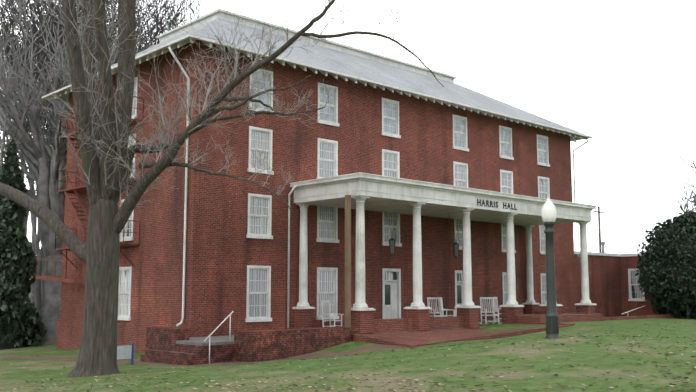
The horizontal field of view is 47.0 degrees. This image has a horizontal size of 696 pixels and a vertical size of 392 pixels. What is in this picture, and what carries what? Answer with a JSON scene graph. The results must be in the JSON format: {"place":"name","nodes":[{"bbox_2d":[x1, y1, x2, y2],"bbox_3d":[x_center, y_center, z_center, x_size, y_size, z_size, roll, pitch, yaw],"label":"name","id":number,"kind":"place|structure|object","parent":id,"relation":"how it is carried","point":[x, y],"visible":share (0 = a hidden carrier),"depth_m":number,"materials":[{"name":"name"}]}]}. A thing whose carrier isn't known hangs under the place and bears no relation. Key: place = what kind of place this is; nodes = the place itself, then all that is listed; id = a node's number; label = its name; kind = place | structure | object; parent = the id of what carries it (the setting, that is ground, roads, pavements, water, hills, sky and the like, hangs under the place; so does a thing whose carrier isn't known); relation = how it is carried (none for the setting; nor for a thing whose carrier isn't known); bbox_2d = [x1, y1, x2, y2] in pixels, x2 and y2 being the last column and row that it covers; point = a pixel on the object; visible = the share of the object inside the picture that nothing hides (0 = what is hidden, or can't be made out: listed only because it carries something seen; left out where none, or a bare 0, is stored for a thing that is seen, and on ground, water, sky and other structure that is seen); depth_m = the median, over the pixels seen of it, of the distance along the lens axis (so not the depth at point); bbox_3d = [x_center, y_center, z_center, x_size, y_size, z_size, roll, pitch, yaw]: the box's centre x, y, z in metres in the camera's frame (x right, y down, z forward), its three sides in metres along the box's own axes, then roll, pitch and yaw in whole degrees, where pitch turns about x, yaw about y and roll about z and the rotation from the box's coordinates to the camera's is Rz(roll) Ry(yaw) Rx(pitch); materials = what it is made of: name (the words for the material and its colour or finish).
{"place":"outdoors","nodes":[
{"label":"outdoors","id":0,"kind":"place"},
{"bbox_2d":[0,345,411,365],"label":"dirt ground","id":1,"kind":"structure","parent":0,"point":[362,349],"depth_m":28.90,"materials":[{"name":"brown soil"}]},
{"bbox_2d":[140,326,358,364],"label":"brick wall","id":2,"kind":"structure","parent":0,"point":[247,346],"depth_m":28.72,"materials":[{"name":"red brick"}]},
{"bbox_2d":[204,311,233,363],"bbox_3d":[-4.524,5.045,28.030,0.048,1.999,1.431,-5,-8,35],"label":"step rail","id":3,"kind":"object","parent":2,"relation":"on","point":[209,336],"visible":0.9,"depth_m":28.21,"materials":[{"name":"white metal"}]},
{"bbox_2d":[345,195,350,326],"bbox_3d":[-0.006,2.688,31.755,0.180,5.480,0.180,6,-9,-43],"label":"wooden post","id":4,"kind":"object","parent":2,"relation":"on","point":[347,260],"visible":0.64,"depth_m":31.70,"materials":[{"name":"brown wood"}]},
{"bbox_2d":[0,293,695,391],"bbox_3d":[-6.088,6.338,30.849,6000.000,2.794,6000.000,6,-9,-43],"label":"lawn","id":5,"kind":"structure","parent":0,"point":[599,361],"depth_m":18.33,"materials":[{"name":"green plant"}]},
{"bbox_2d":[0,138,46,349],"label":"cedar tree","id":6,"kind":"object","parent":5,"relation":"on","point":[10,172],"depth_m":41.51,"materials":[{"name":"green plant"}]},
{"bbox_2d":[0,0,55,236],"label":"tree","id":7,"kind":"object","parent":5,"relation":"on","point":[27,211],"visible":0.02,"depth_m":69.63,"materials":[{"name":"plant"}]},
{"bbox_2d":[0,1,57,161],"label":"tree","id":8,"kind":"object","parent":5,"relation":"on","point":[19,42],"visible":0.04,"depth_m":75.47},
{"bbox_2d":[0,0,58,302],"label":"tree","id":9,"kind":"object","parent":5,"relation":"on","point":[32,296],"depth_m":97.39,"materials":[{"name":"plant"}]},
{"bbox_2d":[0,0,114,289],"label":"tree","id":10,"kind":"object","parent":5,"relation":"on","point":[37,241],"visible":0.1,"depth_m":61.35,"materials":[{"name":"plant"}]},
{"bbox_2d":[0,0,142,345],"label":"beech tree","id":11,"kind":"object","parent":5,"relation":"on","point":[35,154],"visible":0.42,"depth_m":43.73,"materials":[{"name":"grey plant"}]},
{"bbox_2d":[1,0,146,127],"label":"tree","id":12,"kind":"object","parent":5,"relation":"on","point":[54,20],"depth_m":78.56,"materials":[{"name":"plant"}]},
{"bbox_2d":[0,0,147,172],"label":"tree","id":13,"kind":"object","parent":5,"relation":"on","point":[44,74],"visible":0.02,"depth_m":82.24,"materials":[{"name":"plant"}]},
{"bbox_2d":[10,0,157,140],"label":"tree","id":14,"kind":"object","parent":5,"relation":"on","point":[45,124],"depth_m":70.50,"materials":[{"name":"grey plant"}]},
{"bbox_2d":[0,0,182,314],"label":"tree","id":15,"kind":"object","parent":5,"relation":"on","point":[38,298],"visible":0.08,"depth_m":54.55,"materials":[{"name":"grey plant"}]},
{"bbox_2d":[0,0,197,106],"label":"tree","id":16,"kind":"object","parent":5,"relation":"on","point":[139,19],"visible":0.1,"depth_m":69.37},
{"bbox_2d":[32,0,187,107],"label":"tree","id":17,"kind":"object","parent":5,"relation":"on","point":[143,22],"depth_m":93.66,"materials":[{"name":"plant"}]},
{"bbox_2d":[33,0,206,58],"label":"tree","id":18,"kind":"object","parent":5,"relation":"on","point":[175,16],"visible":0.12,"depth_m":75.32,"materials":[{"name":"plant"}]},
{"bbox_2d":[131,343,133,364],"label":"campus sign posts","id":19,"kind":"object","parent":5,"relation":"on","point":[132,357],"visible":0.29,"depth_m":28.20,"materials":[{"name":"metal"}]},
{"bbox_2d":[117,345,131,358],"bbox_3d":[-7.854,5.472,28.006,0.600,0.460,0.040,6,-9,-43],"label":"sign panel","id":20,"kind":"object","parent":19,"relation":"attached to","point":[124,352],"visible":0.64,"depth_m":28.01,"materials":[{"name":"white metal"}]},
{"bbox_2d":[113,0,223,58],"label":"tree","id":21,"kind":"object","parent":5,"relation":"on","point":[169,1],"visible":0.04,"depth_m":80.54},
{"bbox_2d":[150,0,230,32],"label":"tree","id":22,"kind":"object","parent":5,"relation":"on","point":[196,13],"depth_m":100.36,"materials":[{"name":"grey plant"}]},
{"bbox_2d":[0,0,443,376],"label":"oak tree","id":23,"kind":"object","parent":5,"relation":"on","point":[98,253],"depth_m":22.69,"materials":[{"name":"brown plant"}]},
{"bbox_2d":[56,40,575,352],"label":"harris hall walls","id":24,"kind":"structure","parent":5,"relation":"on","point":[222,251],"depth_m":35.74,"materials":[{"name":"red brick"}]},
{"bbox_2d":[35,96,143,285],"bbox_3d":[-12.261,0.300,37.345,1.062,8.638,8.460,6,-9,-43],"label":"fire escape","id":25,"kind":"object","parent":24,"relation":"attached to","point":[76,190],"visible":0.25,"depth_m":37.63,"materials":[{"name":"paint"}]},
{"bbox_2d":[42,8,592,141],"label":"roof trim","id":26,"kind":"structure","parent":24,"relation":"attached to","point":[209,17],"depth_m":39.72,"materials":[{"name":"white wood"}]},
{"bbox_2d":[54,18,584,140],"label":"roof","id":27,"kind":"structure","parent":24,"relation":"on","point":[339,61],"depth_m":40.30,"materials":[{"name":"grey metal"}]},
{"bbox_2d":[118,69,549,321],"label":"windows","id":28,"kind":"structure","parent":24,"relation":"attached to","point":[392,310],"depth_m":36.87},
{"bbox_2d":[120,72,546,316],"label":"window frames","id":29,"kind":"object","parent":28,"relation":"in","point":[254,311],"depth_m":36.49,"materials":[{"name":"white wood"}]},
{"bbox_2d":[168,47,588,327],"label":"harris hall downspouts","id":30,"kind":"object","parent":24,"relation":"attached to","point":[185,217],"visible":0.96,"depth_m":32.14,"materials":[{"name":"white metal"}]},
{"bbox_2d":[11,321,695,391],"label":"fallen leaves","id":31,"kind":"object","parent":5,"relation":"on","point":[671,384],"visible":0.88,"depth_m":16.62,"materials":[{"name":"brown plant"}]},
{"bbox_2d":[361,325,559,344],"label":"brick paving","id":32,"kind":"structure","parent":5,"relation":"on","point":[416,338],"depth_m":32.50,"materials":[{"name":"red brick"}]},
{"bbox_2d":[353,314,602,347],"bbox_3d":[7.243,6.378,35.574,16.480,1.950,3.110,6,-9,-43],"label":"apron edging","id":33,"kind":"object","parent":5,"relation":"on","point":[525,319],"visible":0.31,"depth_m":34.36,"materials":[{"name":"brick"}]},
{"bbox_2d":[543,222,559,338],"bbox_3d":[5.641,2.490,22.237,0.430,3.534,0.430,6,-9,-43],"label":"lamp post","id":34,"kind":"object","parent":5,"relation":"on","point":[552,323],"visible":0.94,"depth_m":22.14,"materials":[{"name":"metal"}]},
{"bbox_2d":[541,198,555,221],"bbox_3d":[5.641,0.406,22.484,0.421,0.683,0.421,6,-9,-43],"label":"lamp globe","id":35,"kind":"object","parent":34,"relation":"on","point":[548,212],"visible":1,"depth_m":22.32,"materials":[{"name":"white glass"}]},
{"bbox_2d":[593,206,604,252],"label":"utility pole","id":36,"kind":"object","parent":5,"relation":"on","point":[599,227],"visible":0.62,"depth_m":85.39,"materials":[{"name":"brown wood"}]},
{"bbox_2d":[574,254,663,316],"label":"annex","id":37,"kind":"object","parent":5,"relation":"on","point":[608,287],"depth_m":55.24,"materials":[{"name":"red brick"}]},
{"bbox_2d":[574,241,604,257],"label":"annex vent and light","id":38,"kind":"object","parent":37,"relation":"attached to","point":[603,249],"visible":0.85,"depth_m":60.91,"materials":[{"name":"white metal"}]},
{"bbox_2d":[574,251,644,300],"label":"building trim","id":39,"kind":"structure","parent":37,"relation":"attached to","point":[629,272],"depth_m":55.67,"materials":[{"name":"white paint"}]},
{"bbox_2d":[603,314,678,319],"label":"annex edging","id":40,"kind":"object","parent":5,"relation":"on","point":[671,316],"visible":0.11,"depth_m":47.00,"materials":[{"name":"red brick"}]},
{"bbox_2d":[635,208,695,318],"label":"holly bush","id":41,"kind":"object","parent":5,"relation":"on","point":[668,229],"depth_m":49.37,"materials":[{"name":"green plant"}]},
{"bbox_2d":[674,155,695,213],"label":"tree","id":42,"kind":"object","parent":5,"relation":"on","point":[687,203],"visible":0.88,"depth_m":64.46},
{"bbox_2d":[0,0,695,253],"label":"sky","id":43,"kind":"structure","parent":0,"point":[621,74],"materials":[{"name":"white"}]},
{"bbox_2d":[351,195,369,307],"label":"column","id":44,"kind":"structure","parent":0,"point":[360,302],"depth_m":32.12,"materials":[{"name":"white paint"}]},
{"bbox_2d":[385,285,461,304],"bbox_3d":[3.911,5.007,40.658,5.912,0.970,0.001,6,-9,-43],"label":"door glass","id":45,"kind":"object","parent":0,"point":[388,295],"visible":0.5,"depth_m":38.91,"materials":[{"name":"grey glass"}]},
{"bbox_2d":[290,172,596,334],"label":"portico","id":46,"kind":"structure","parent":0,"point":[417,199],"depth_m":35.96,"materials":[{"name":"white paint"}]},
{"bbox_2d":[384,208,399,257],"bbox_3d":[2.004,1.644,36.347,1.115,2.333,0.340,6,-9,-43],"label":"lantern","id":47,"kind":"object","parent":46,"relation":"hanging from","point":[392,253],"depth_m":36.18,"materials":[{"name":"black metal"}]},
{"bbox_2d":[376,327,482,332],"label":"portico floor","id":48,"kind":"structure","parent":46,"relation":"on","point":[436,329],"depth_m":34.88,"materials":[{"name":"brick"}]},
{"bbox_2d":[321,300,343,326],"bbox_3d":[-0.695,5.234,34.844,1.175,1.366,0.734,-3,-8,26],"label":"rocking chair","id":49,"kind":"object","parent":48,"relation":"on","point":[325,311],"visible":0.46,"depth_m":34.94,"materials":[{"name":"white paint"}]},
{"bbox_2d":[427,297,447,316],"bbox_3d":[4.216,5.470,37.765,0.734,1.366,1.175,3,-7,-23],"label":"rocking chair","id":50,"kind":"object","parent":48,"relation":"on","point":[433,310],"visible":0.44,"depth_m":38.02,"materials":[{"name":"white paint"}]},
{"bbox_2d":[440,297,455,316],"bbox_3d":[4.779,5.515,38.152,1.175,1.366,0.734,-1,-7,11],"label":"rocking chair","id":51,"kind":"object","parent":48,"relation":"on","point":[442,309],"visible":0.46,"depth_m":37.94,"materials":[{"name":"white paint"}]},
{"bbox_2d":[479,297,500,324],"bbox_3d":[6.912,5.624,39.066,0.734,1.366,1.175,2,-7,-13],"label":"rocking chair","id":52,"kind":"object","parent":48,"relation":"on","point":[484,309],"visible":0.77,"depth_m":39.32,"materials":[{"name":"white paint"}]},
{"bbox_2d":[489,297,501,322],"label":"rocking chair","id":53,"kind":"object","parent":48,"relation":"on","point":[495,303],"visible":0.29,"depth_m":40.83,"materials":[{"name":"white paint"}]},
{"bbox_2d":[448,213,461,259],"bbox_3d":[5.315,2.014,39.459,1.115,2.335,0.340,6,-9,-43],"label":"lantern","id":54,"kind":"object","parent":46,"relation":"hanging from","point":[456,256],"depth_m":39.30,"materials":[{"name":"black metal"}]},
{"bbox_2d":[477,199,516,209],"bbox_3d":[7.173,0.417,38.395,3.148,0.304,0.030,6,-9,-43],"label":"building sign lettering","id":55,"kind":"object","parent":46,"relation":"attached to","point":[491,203],"visible":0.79,"depth_m":38.19,"materials":[{"name":"black metal"}]}
]}

